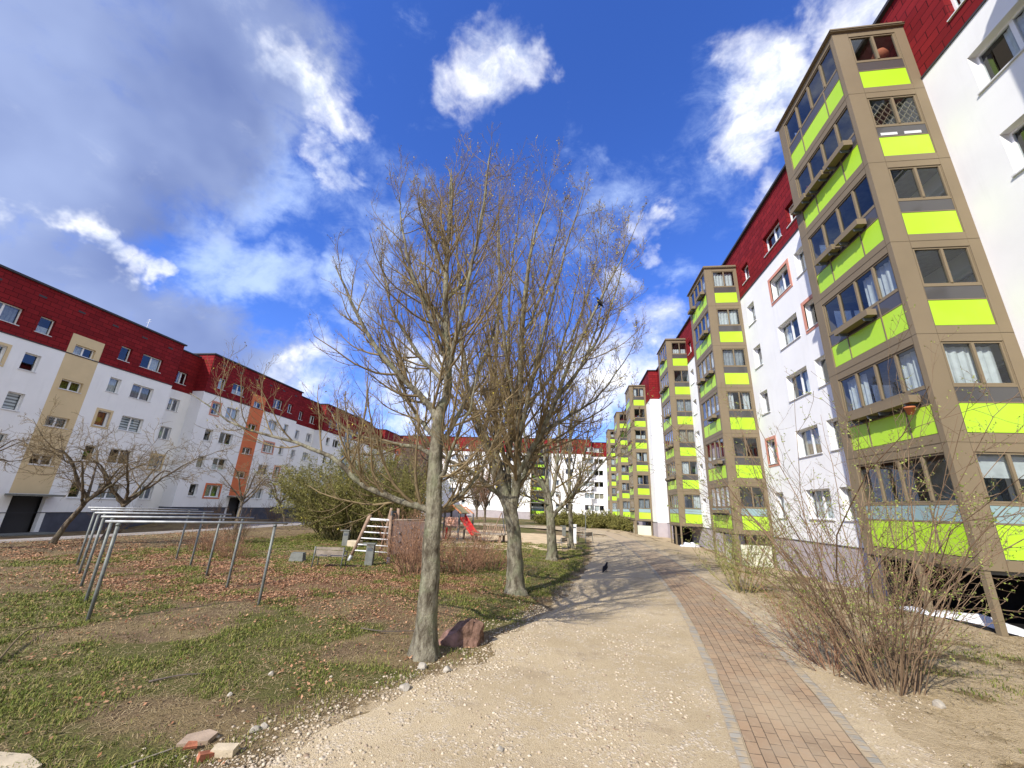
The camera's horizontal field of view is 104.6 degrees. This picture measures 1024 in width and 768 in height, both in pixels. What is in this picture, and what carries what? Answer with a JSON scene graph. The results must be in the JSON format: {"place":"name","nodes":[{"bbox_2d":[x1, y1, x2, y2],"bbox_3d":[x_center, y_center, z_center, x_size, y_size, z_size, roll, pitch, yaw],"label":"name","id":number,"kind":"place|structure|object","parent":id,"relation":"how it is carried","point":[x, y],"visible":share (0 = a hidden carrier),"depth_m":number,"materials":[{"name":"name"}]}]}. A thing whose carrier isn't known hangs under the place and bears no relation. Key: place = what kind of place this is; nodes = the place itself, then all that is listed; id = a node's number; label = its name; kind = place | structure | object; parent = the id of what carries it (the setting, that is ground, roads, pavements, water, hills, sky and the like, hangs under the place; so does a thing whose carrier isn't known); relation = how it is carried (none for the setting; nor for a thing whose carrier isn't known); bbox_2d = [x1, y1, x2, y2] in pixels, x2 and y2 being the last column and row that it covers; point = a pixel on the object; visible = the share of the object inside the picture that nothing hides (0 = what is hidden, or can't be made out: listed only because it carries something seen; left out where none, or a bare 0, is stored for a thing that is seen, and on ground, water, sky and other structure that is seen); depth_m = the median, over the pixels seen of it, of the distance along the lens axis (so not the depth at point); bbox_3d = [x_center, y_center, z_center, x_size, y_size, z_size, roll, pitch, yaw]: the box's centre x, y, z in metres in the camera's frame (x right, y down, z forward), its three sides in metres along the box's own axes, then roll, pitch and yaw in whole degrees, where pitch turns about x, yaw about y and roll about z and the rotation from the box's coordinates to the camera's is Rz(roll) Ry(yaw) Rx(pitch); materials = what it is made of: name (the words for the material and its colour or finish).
{"place":"outdoors","nodes":[
{"label":"outdoors","id":0,"kind":"place"},
{"bbox_2d":[0,517,469,542],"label":"road","id":1,"kind":"structure","parent":0,"point":[158,532],"depth_m":20.56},
{"bbox_2d":[362,543,376,565],"bbox_3d":[-4.955,5.883,13.639,0.430,0.755,0.260,4,-17,-3],"label":"litter bin","id":2,"kind":"object","parent":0,"point":[369,555],"visible":0.8,"depth_m":13.56,"materials":[{"name":"grey metal"}]},
{"bbox_2d":[0,0,886,441],"label":"sky","id":3,"kind":"structure","parent":0,"point":[191,168],"materials":[{"name":"blue"}]},
{"bbox_2d":[380,530,575,549],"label":"playground sand","id":4,"kind":"structure","parent":0,"point":[533,538],"depth_m":27.54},
{"bbox_2d":[442,504,480,539],"bbox_3d":[-3.079,8.854,25.255,2.702,2.256,1.907,-2,-18,16],"label":"playhouse","id":5,"kind":"object","parent":4,"relation":"on","point":[460,509],"visible":0.68,"depth_m":25.04,"materials":[{"name":"brown wood"}]},
{"bbox_2d":[468,512,506,542],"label":"play deck","id":6,"kind":"structure","parent":4,"relation":"on","point":[499,534],"depth_m":24.85,"materials":[{"name":"brown wood"}]},
{"bbox_2d":[0,516,1023,767],"bbox_3d":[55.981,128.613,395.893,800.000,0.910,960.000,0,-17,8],"label":"ground","id":7,"kind":"structure","parent":0,"point":[928,730],"depth_m":5.60,"materials":[{"name":"soil"}]},
{"bbox_2d":[0,751,41,767],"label":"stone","id":8,"kind":"object","parent":7,"relation":"on","point":[11,758],"visible":0.9,"depth_m":3.11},
{"bbox_2d":[0,419,84,476],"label":"fruit tree","id":9,"kind":"object","parent":7,"relation":"on","point":[30,439],"visible":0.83,"depth_m":14.87,"materials":[{"name":"brown plant"}]},
{"bbox_2d":[5,396,185,543],"bbox_3d":[-16.746,3.676,15.783,5.603,5.627,5.032,-9,-21,32],"label":"fruit tree","id":10,"kind":"object","parent":7,"relation":"on","point":[85,495],"visible":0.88,"depth_m":15.45,"materials":[{"name":"brown plant"}]},
{"bbox_2d":[0,264,201,536],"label":"apartment block","id":11,"kind":"structure","parent":7,"relation":"on","point":[88,362],"depth_m":27.66,"materials":[{"name":"white"}]},
{"bbox_2d":[0,301,21,325],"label":"window","id":12,"kind":"structure","parent":11,"relation":"in","point":[7,314],"depth_m":24.53,"materials":[{"name":"white"}]},
{"bbox_2d":[0,392,22,411],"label":"window","id":13,"kind":"structure","parent":11,"relation":"in","point":[10,401],"depth_m":24.66,"materials":[{"name":"white"}]},
{"bbox_2d":[0,496,39,532],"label":"entrance door","id":14,"kind":"structure","parent":11,"relation":"in","point":[12,522],"depth_m":25.14,"materials":[{"name":"grey metal"}]},
{"bbox_2d":[58,379,81,393],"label":"window","id":15,"kind":"structure","parent":11,"relation":"in","point":[68,386],"depth_m":27.44,"materials":[{"name":"white"}]},
{"bbox_2d":[90,407,113,428],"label":"window","id":16,"kind":"structure","parent":11,"relation":"in","point":[99,419],"depth_m":29.32,"materials":[{"name":"white"}]},
{"bbox_2d":[117,416,141,433],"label":"window","id":17,"kind":"structure","parent":11,"relation":"in","point":[129,424],"depth_m":31.26,"materials":[{"name":"white"}]},
{"bbox_2d":[129,384,151,402],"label":"window","id":18,"kind":"structure","parent":11,"relation":"in","point":[139,393],"depth_m":32.02,"materials":[{"name":"white"}]},
{"bbox_2d":[15,411,247,543],"bbox_3d":[-16.683,4.147,17.109,6.403,5.445,6.898,-8,-20,30],"label":"fruit tree","id":19,"kind":"object","parent":7,"relation":"on","point":[125,501],"visible":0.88,"depth_m":16.52,"materials":[{"name":"brown plant"}]},
{"bbox_2d":[76,507,197,564],"bbox_3d":[-11.615,4.835,12.304,0.072,1.881,2.697,-10,-21,35],"label":"laundry frame","id":20,"kind":"object","parent":7,"relation":"on","point":[85,540],"visible":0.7,"depth_m":12.06,"materials":[{"name":"metal"}]},
{"bbox_2d":[77,509,213,573],"bbox_3d":[-10.236,4.530,11.126,0.072,1.881,2.751,-10,-21,35],"label":"laundry frame","id":21,"kind":"object","parent":7,"relation":"on","point":[91,537],"visible":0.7,"depth_m":10.73,"materials":[{"name":"metal"}]},
{"bbox_2d":[79,512,231,586],"bbox_3d":[-8.841,4.215,9.911,0.072,1.881,2.758,-11,-22,38],"label":"laundry frame","id":22,"kind":"object","parent":7,"relation":"on","point":[96,541],"visible":0.77,"depth_m":9.58,"materials":[{"name":"metal"}]},
{"bbox_2d":[84,516,253,600],"bbox_3d":[-7.435,3.903,8.704,0.072,1.881,2.758,-12,-23,40],"label":"laundry frame","id":23,"kind":"object","parent":7,"relation":"on","point":[103,548],"visible":0.83,"depth_m":8.46,"materials":[{"name":"metal"}]},
{"bbox_2d":[86,520,287,620],"bbox_3d":[-6.022,3.589,7.489,2.876,1.881,0.070,16,-22,-37],"label":"laundry frame","id":24,"kind":"object","parent":7,"relation":"on","point":[104,567],"visible":0.91,"depth_m":7.22,"materials":[{"name":"metal"}]},
{"bbox_2d":[176,729,217,746],"bbox_3d":[-2.789,3.154,3.523,0.280,0.035,0.180,4,-12,-18],"label":"broken slab","id":25,"kind":"object","parent":7,"relation":"on","point":[206,737],"depth_m":3.51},
{"bbox_2d":[169,523,246,552],"bbox_3d":[-11.570,5.836,15.250,2.657,1.219,2.119,2,-17,1],"label":"reddish shrub","id":26,"kind":"object","parent":7,"relation":"on","point":[203,538],"visible":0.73,"depth_m":15.12,"materials":[{"name":"brown plant"}]},
{"bbox_2d":[210,743,239,757],"bbox_3d":[-2.434,3.105,3.354,0.185,0.060,0.095,4,-12,-6],"label":"broken brick","id":27,"kind":"object","parent":7,"relation":"on","point":[224,750],"visible":1,"depth_m":3.33,"materials":[{"name":"concrete"}]},
{"bbox_2d":[139,353,319,523],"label":"apartment block","id":28,"kind":"structure","parent":7,"relation":"on","point":[181,495],"depth_m":40.77,"materials":[{"name":"white"}]},
{"bbox_2d":[202,483,222,498],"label":"window","id":29,"kind":"structure","parent":28,"relation":"in","point":[209,492],"depth_m":38.37,"materials":[{"name":"white"}]},
{"bbox_2d":[214,537,261,558],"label":"reddish shrub","id":30,"kind":"object","parent":7,"relation":"on","point":[230,551],"visible":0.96,"depth_m":13.85,"materials":[{"name":"brown plant"}]},
{"bbox_2d":[220,505,259,542],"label":"dry shrub","id":31,"kind":"object","parent":7,"relation":"on","point":[237,531],"visible":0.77,"depth_m":18.24,"materials":[{"name":"brown plant"}]},
{"bbox_2d":[190,442,298,529],"bbox_3d":[-17.452,6.760,26.213,5.284,5.908,5.883,2,-17,3],"label":"fruit tree","id":32,"kind":"object","parent":7,"relation":"on","point":[242,499],"visible":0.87,"depth_m":25.89,"materials":[{"name":"brown plant"}]},
{"bbox_2d":[245,458,320,524],"bbox_3d":[-18.666,8.725,32.139,5.603,5.627,5.032,7,-18,-15],"label":"fruit tree","id":33,"kind":"object","parent":7,"relation":"on","point":[277,498],"visible":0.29,"depth_m":31.71,"materials":[{"name":"brown plant"}]},
{"bbox_2d":[0,532,585,764],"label":"dead leaves","id":34,"kind":"object","parent":7,"relation":"on","point":[105,580],"visible":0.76,"depth_m":10.06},
{"bbox_2d":[311,546,347,567],"bbox_3d":[-5.910,5.643,12.881,0.950,0.683,0.576,4,-17,-5],"label":"park bench","id":35,"kind":"object","parent":7,"relation":"on","point":[325,552],"visible":0.92,"depth_m":12.76,"materials":[{"name":"grey wood"}]},
{"bbox_2d":[283,403,378,515],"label":"apartment block","id":36,"kind":"structure","parent":7,"relation":"on","point":[329,443],"depth_m":57.00,"materials":[{"name":"white"}]},
{"bbox_2d":[254,440,455,540],"bbox_3d":[-8.748,6.101,23.358,11.228,5.994,9.818,11,-19,-26],"label":"green bush","id":37,"kind":"object","parent":7,"relation":"on","point":[305,499],"visible":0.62,"depth_m":21.40,"materials":[{"name":"green plant"}]},
{"bbox_2d":[190,122,554,662],"bbox_3d":[-2.333,-0.652,7.617,6.353,10.257,4.593,0,-17,8],"label":"bare tree","id":38,"kind":"object","parent":7,"relation":"on","point":[424,646],"visible":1,"depth_m":6.88,"materials":[{"name":"grey plant"}]},
{"bbox_2d":[347,508,424,563],"bbox_3d":[-4.561,5.854,15.324,2.854,1.981,2.266,0,-17,8],"label":"climbing frame","id":39,"kind":"object","parent":7,"relation":"on","point":[391,515],"visible":0.62,"depth_m":14.49,"materials":[{"name":"brown wood"}]},
{"bbox_2d":[372,429,423,489],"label":"apartment block","id":40,"kind":"structure","parent":7,"relation":"on","point":[386,433],"depth_m":76.15,"materials":[{"name":"red"}]},
{"bbox_2d":[379,432,427,492],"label":"bare tree","id":41,"kind":"object","parent":7,"relation":"on","point":[422,465],"visible":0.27,"depth_m":29.28,"materials":[{"name":"brown plant"}]},
{"bbox_2d":[366,488,470,575],"bbox_3d":[-2.931,4.705,12.754,3.278,2.669,3.069,6,-18,-10],"label":"reddish shrub","id":42,"kind":"object","parent":7,"relation":"on","point":[414,551],"visible":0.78,"depth_m":12.43,"materials":[{"name":"brown plant"}]},
{"bbox_2d":[415,527,500,573],"bbox_3d":[-1.711,5.498,13.195,2.649,1.523,3.321,0,-17,8],"label":"reddish shrub","id":43,"kind":"object","parent":7,"relation":"on","point":[454,562],"visible":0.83,"depth_m":13.06,"materials":[{"name":"brown plant"}]},
{"bbox_2d":[438,618,484,647],"bbox_3d":[-0.839,4.116,6.287,0.773,0.734,0.437,3,-17,0],"label":"boulder","id":44,"kind":"object","parent":7,"relation":"on","point":[469,632],"visible":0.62,"depth_m":6.21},
{"bbox_2d":[440,510,500,564],"bbox_3d":[-1.542,5.769,14.981,1.631,2.078,2.621,-13,-23,40],"label":"dry shrub","id":45,"kind":"object","parent":7,"relation":"on","point":[473,539],"visible":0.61,"depth_m":14.95,"materials":[{"name":"brown plant"}]},
{"bbox_2d":[469,459,494,524],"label":"bare tree","id":46,"kind":"object","parent":7,"relation":"on","point":[485,497],"visible":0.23,"depth_m":43.67,"materials":[{"name":"brown plant"}]},
{"bbox_2d":[449,529,533,570],"bbox_3d":[-0.743,5.899,14.340,3.321,1.523,2.649,8,-18,-15],"label":"reddish shrub","id":47,"kind":"object","parent":7,"relation":"on","point":[495,562],"visible":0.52,"depth_m":14.14,"materials":[{"name":"brown plant"}]},
{"bbox_2d":[400,435,594,518],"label":"apartment block","id":48,"kind":"structure","parent":7,"relation":"on","point":[494,508],"depth_m":98.26,"materials":[{"name":"white"}]},
{"bbox_2d":[383,135,651,595],"bbox_3d":[0.447,-1.405,12.343,7.796,14.890,5.892,0,-17,8],"label":"bare tree","id":49,"kind":"object","parent":7,"relation":"on","point":[506,494],"visible":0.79,"depth_m":11.31,"materials":[{"name":"grey plant"}]},
{"bbox_2d":[530,446,546,519],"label":"balcony tower","id":50,"kind":"structure","parent":7,"relation":"on","point":[539,510],"depth_m":96.95,"materials":[{"name":"paint"}]},
{"bbox_2d":[528,376,598,548],"bbox_3d":[3.114,4.588,24.302,4.397,10.637,3.314,6,-18,-12],"label":"bare tree","id":51,"kind":"object","parent":7,"relation":"on","point":[570,532],"visible":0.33,"depth_m":23.80,"materials":[{"name":"brown plant"}]},
{"bbox_2d":[554,507,581,525],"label":"hedge bush","id":52,"kind":"object","parent":7,"relation":"on","point":[562,519],"visible":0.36,"depth_m":54.01,"materials":[{"name":"green plant"}]},
{"bbox_2d":[501,318,646,560],"bbox_3d":[2.398,2.143,19.083,7.562,12.354,5.619,0,-17,8],"label":"bare tree","id":53,"kind":"object","parent":7,"relation":"on","point":[552,550],"visible":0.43,"depth_m":18.02,"materials":[{"name":"grey plant"}]},
{"bbox_2d":[565,508,610,528],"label":"hedge bush","id":54,"kind":"object","parent":7,"relation":"on","point":[592,521],"visible":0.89,"depth_m":51.23,"materials":[{"name":"green plant"}]},
{"bbox_2d":[591,442,607,515],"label":"apartment block","id":55,"kind":"structure","parent":7,"relation":"on","point":[600,500],"depth_m":97.64,"materials":[{"name":"white"}]},
{"bbox_2d":[606,429,616,517],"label":"balcony tower","id":56,"kind":"structure","parent":7,"relation":"on","point":[611,482],"depth_m":78.54,"materials":[{"name":"paint"}]},
{"bbox_2d":[593,508,630,528],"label":"hedge bush","id":57,"kind":"object","parent":7,"relation":"on","point":[609,515],"visible":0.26,"depth_m":52.57,"materials":[{"name":"green plant"}]},
{"bbox_2d":[613,412,629,522],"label":"balcony tower","id":58,"kind":"structure","parent":7,"relation":"on","point":[623,498],"depth_m":63.89,"materials":[{"name":"paint"}]},
{"bbox_2d":[605,515,638,531],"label":"hedge bush","id":59,"kind":"object","parent":7,"relation":"on","point":[621,525],"visible":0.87,"depth_m":49.08,"materials":[{"name":"green plant"}]},
{"bbox_2d":[624,385,652,535],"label":"balcony tower","id":60,"kind":"structure","parent":7,"relation":"on","point":[640,499],"depth_m":49.49,"materials":[{"name":"paint"}]},
{"bbox_2d":[610,370,667,537],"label":"apartment block","id":61,"kind":"structure","parent":7,"relation":"on","point":[649,380],"depth_m":47.24,"materials":[{"name":"white"}]},
{"bbox_2d":[656,338,702,546],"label":"balcony tower","id":62,"kind":"structure","parent":7,"relation":"on","point":[672,363],"depth_m":35.66,"materials":[{"name":"paint"}]},
{"bbox_2d":[676,399,691,411],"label":"window","id":63,"kind":"structure","parent":62,"relation":"in","point":[686,407],"depth_m":35.93,"materials":[{"name":"white glass"}]},
{"bbox_2d":[687,265,777,567],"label":"balcony tower","id":64,"kind":"structure","parent":7,"relation":"on","point":[719,342],"depth_m":24.72,"materials":[{"name":"paint"}]},
{"bbox_2d":[706,438,723,461],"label":"window","id":65,"kind":"structure","parent":64,"relation":"in","point":[713,448],"depth_m":25.02,"materials":[{"name":"white glass"}]},
{"bbox_2d":[710,486,729,506],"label":"window","id":66,"kind":"structure","parent":64,"relation":"in","point":[716,496],"depth_m":24.30,"materials":[{"name":"white glass"}]},
{"bbox_2d":[712,271,734,286],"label":"window","id":67,"kind":"structure","parent":64,"relation":"in","point":[719,280],"depth_m":26.36,"materials":[{"name":"white glass"}]},
{"bbox_2d":[717,309,740,324],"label":"window","id":68,"kind":"structure","parent":64,"relation":"in","point":[727,317],"depth_m":25.53,"materials":[{"name":"white glass"}]},
{"bbox_2d":[721,349,746,365],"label":"window","id":69,"kind":"structure","parent":64,"relation":"in","point":[730,358],"depth_m":24.70,"materials":[{"name":"white glass"}]},
{"bbox_2d":[727,391,752,409],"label":"window","id":70,"kind":"structure","parent":64,"relation":"in","point":[745,396],"depth_m":23.85,"materials":[{"name":"white glass"}]},
{"bbox_2d":[686,498,801,593],"bbox_3d":[6.873,4.859,12.009,3.388,2.791,3.033,14,-21,-33],"label":"budding shrub","id":71,"kind":"object","parent":7,"relation":"on","point":[735,572],"visible":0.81,"depth_m":11.98,"materials":[{"name":"brown plant"}]},
{"bbox_2d":[677,499,961,676],"bbox_3d":[4.874,3.108,6.238,3.852,2.517,2.756,0,-17,8],"label":"reddish shrub","id":72,"kind":"object","parent":7,"relation":"on","point":[798,644],"visible":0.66,"depth_m":6.01,"materials":[{"name":"brown plant"}]},
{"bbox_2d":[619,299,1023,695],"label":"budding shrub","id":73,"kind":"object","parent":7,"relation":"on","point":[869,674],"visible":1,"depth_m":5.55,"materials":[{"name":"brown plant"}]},
{"bbox_2d":[656,0,1023,595],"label":"apartment block","id":74,"kind":"structure","parent":7,"relation":"on","point":[968,55],"depth_m":15.36,"materials":[{"name":"white"}]},
{"bbox_2d":[764,435,779,466],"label":"window","id":75,"kind":"structure","parent":74,"relation":"in","point":[772,437],"depth_m":21.81,"materials":[{"name":"pink"}]},
{"bbox_2d":[767,258,792,305],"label":"window","id":76,"kind":"structure","parent":74,"relation":"in","point":[782,290],"depth_m":21.10,"materials":[{"name":"pink"}]},
{"bbox_2d":[780,315,800,350],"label":"window","id":77,"kind":"structure","parent":74,"relation":"in","point":[789,333],"depth_m":20.43,"materials":[{"name":"white"}]},
{"bbox_2d":[788,368,811,402],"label":"window","id":78,"kind":"structure","parent":74,"relation":"in","point":[801,375],"depth_m":19.12,"materials":[{"name":"white"}]},
{"bbox_2d":[800,294,817,333],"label":"window","id":79,"kind":"structure","parent":74,"relation":"in","point":[810,297],"depth_m":18.45,"materials":[{"name":"pink"}]},
{"bbox_2d":[799,426,822,458],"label":"window","id":80,"kind":"structure","parent":74,"relation":"in","point":[813,447],"depth_m":18.52,"materials":[{"name":"white"}]},
{"bbox_2d":[808,489,835,520],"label":"window","id":81,"kind":"structure","parent":74,"relation":"in","point":[820,493],"depth_m":17.69,"materials":[{"name":"white"}]},
{"bbox_2d":[976,4,1023,94],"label":"window","id":82,"kind":"structure","parent":74,"relation":"in","point":[1014,35],"depth_m":10.16,"materials":[{"name":"white"}]},
{"bbox_2d":[983,478,1018,525],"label":"window","id":83,"kind":"structure","parent":74,"relation":"in","point":[987,481],"depth_m":10.56,"materials":[{"name":"black"}]},
{"bbox_2d":[1008,121,1023,177],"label":"window","id":84,"kind":"structure","parent":74,"relation":"in","point":[1012,136],"depth_m":9.97,"materials":[{"name":"white"}]},
{"bbox_2d":[774,21,1023,636],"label":"balcony tower","id":85,"kind":"structure","parent":7,"relation":"on","point":[863,163],"depth_m":11.38,"materials":[{"name":"brown concrete"}]},
{"bbox_2d":[785,46,835,145],"bbox_3d":[11.103,-10.637,14.822,0.072,1.140,3.030,0,-17,8],"label":"window","id":86,"kind":"structure","parent":85,"relation":"in","point":[819,67],"depth_m":14.77,"materials":[{"name":"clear glass"}]},
{"bbox_2d":[796,106,853,196],"bbox_3d":[10.982,-7.986,13.995,0.072,1.140,3.030,0,-17,8],"label":"window","id":87,"kind":"structure","parent":85,"relation":"in","point":[834,126],"depth_m":13.95,"materials":[{"name":"brown glass"}]},
{"bbox_2d":[809,175,873,264],"bbox_3d":[10.861,-5.334,13.169,0.072,1.140,3.030,0,-17,8],"label":"window","id":88,"kind":"structure","parent":85,"relation":"in","point":[852,193],"depth_m":13.08,"materials":[{"name":"brown metal"}]},
{"bbox_2d":[823,254,897,334],"bbox_3d":[10.821,-2.682,12.331,0.235,1.140,3.030,0,-17,8],"label":"window","id":89,"kind":"structure","parent":85,"relation":"in","point":[881,283],"depth_m":11.75,"materials":[{"name":"clear glass"}]},
{"bbox_2d":[849,33,900,61],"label":"window","id":90,"kind":"structure","parent":85,"relation":"in","point":[871,37],"depth_m":13.13,"materials":[{"name":"brown metal"}]},
{"bbox_2d":[839,345,924,413],"bbox_3d":[10.700,-0.031,11.505,0.235,1.140,3.030,0,-17,8],"label":"window","id":91,"kind":"structure","parent":85,"relation":"in","point":[859,390],"depth_m":11.35,"materials":[{"name":"clear glass"}]},
{"bbox_2d":[867,467,922,501],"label":"window","id":92,"kind":"structure","parent":85,"relation":"in","point":[889,470],"depth_m":12.30,"materials":[{"name":"brown metal"}]},
{"bbox_2d":[867,95,923,125],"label":"window","id":93,"kind":"structure","parent":85,"relation":"in","point":[896,114],"depth_m":12.31,"materials":[{"name":"brown metal"}]},
{"bbox_2d":[857,452,956,503],"bbox_3d":[10.498,2.621,10.690,0.072,1.140,3.030,0,-17,8],"label":"window","id":94,"kind":"structure","parent":85,"relation":"in","point":[925,470],"depth_m":10.55,"materials":[{"name":"glass"}]},
{"bbox_2d":[888,165,950,199],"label":"window","id":95,"kind":"structure","parent":85,"relation":"in","point":[914,169],"depth_m":11.46,"materials":[{"name":"glass"}]},
{"bbox_2d":[913,246,980,284],"bbox_3d":[11.634,-3.173,10.637,1.340,1.140,0.072,0,-17,8],"label":"window","id":96,"kind":"structure","parent":85,"relation":"in","point":[940,249],"depth_m":10.61,"materials":[{"name":"brown metal"}]},
{"bbox_2d":[941,341,1016,384],"bbox_3d":[11.524,-0.497,9.887,1.340,1.140,0.235,0,-17,8],"label":"window","id":97,"kind":"structure","parent":85,"relation":"in","point":[978,361],"depth_m":9.93,"materials":[{"name":"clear glass"}]},
{"bbox_2d":[974,452,1023,503],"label":"window","id":98,"kind":"structure","parent":85,"relation":"in","point":[1009,467],"depth_m":9.17,"materials":[{"name":"glass"}]},
{"bbox_2d":[904,606,1023,636],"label":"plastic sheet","id":99,"kind":"object","parent":7,"relation":"on","point":[1011,629],"visible":0.45,"depth_m":9.08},
{"bbox_2d":[0,532,1023,767],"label":"grass","id":100,"kind":"structure","parent":0,"point":[181,653],"depth_m":6.58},
{"bbox_2d":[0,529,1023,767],"bbox_3d":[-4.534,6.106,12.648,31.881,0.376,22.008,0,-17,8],"label":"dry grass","id":101,"kind":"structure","parent":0,"point":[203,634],"depth_m":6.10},
{"bbox_2d":[421,521,605,534],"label":"path","id":102,"kind":"structure","parent":0,"point":[597,532],"depth_m":44.56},
{"bbox_2d":[266,535,951,767],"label":"gravel path","id":103,"kind":"structure","parent":0,"point":[630,573],"depth_m":4.54,"materials":[{"name":"gravel"}]},
{"bbox_2d":[131,585,978,767],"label":"gravel stones","id":104,"kind":"object","parent":103,"relation":"on","point":[349,751],"visible":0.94,"depth_m":4.32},
{"bbox_2d":[606,535,752,767],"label":"paving edge","id":105,"kind":"object","parent":103,"relation":"on","point":[736,738],"visible":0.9,"depth_m":4.98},
{"bbox_2d":[592,529,872,767],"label":"brick path","id":106,"kind":"structure","parent":0,"point":[784,717],"depth_m":5.05,"materials":[{"name":"brick"}]},
{"bbox_2d":[587,528,886,767],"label":"paving edge","id":107,"kind":"object","parent":106,"relation":"on","point":[866,750],"visible":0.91,"depth_m":4.95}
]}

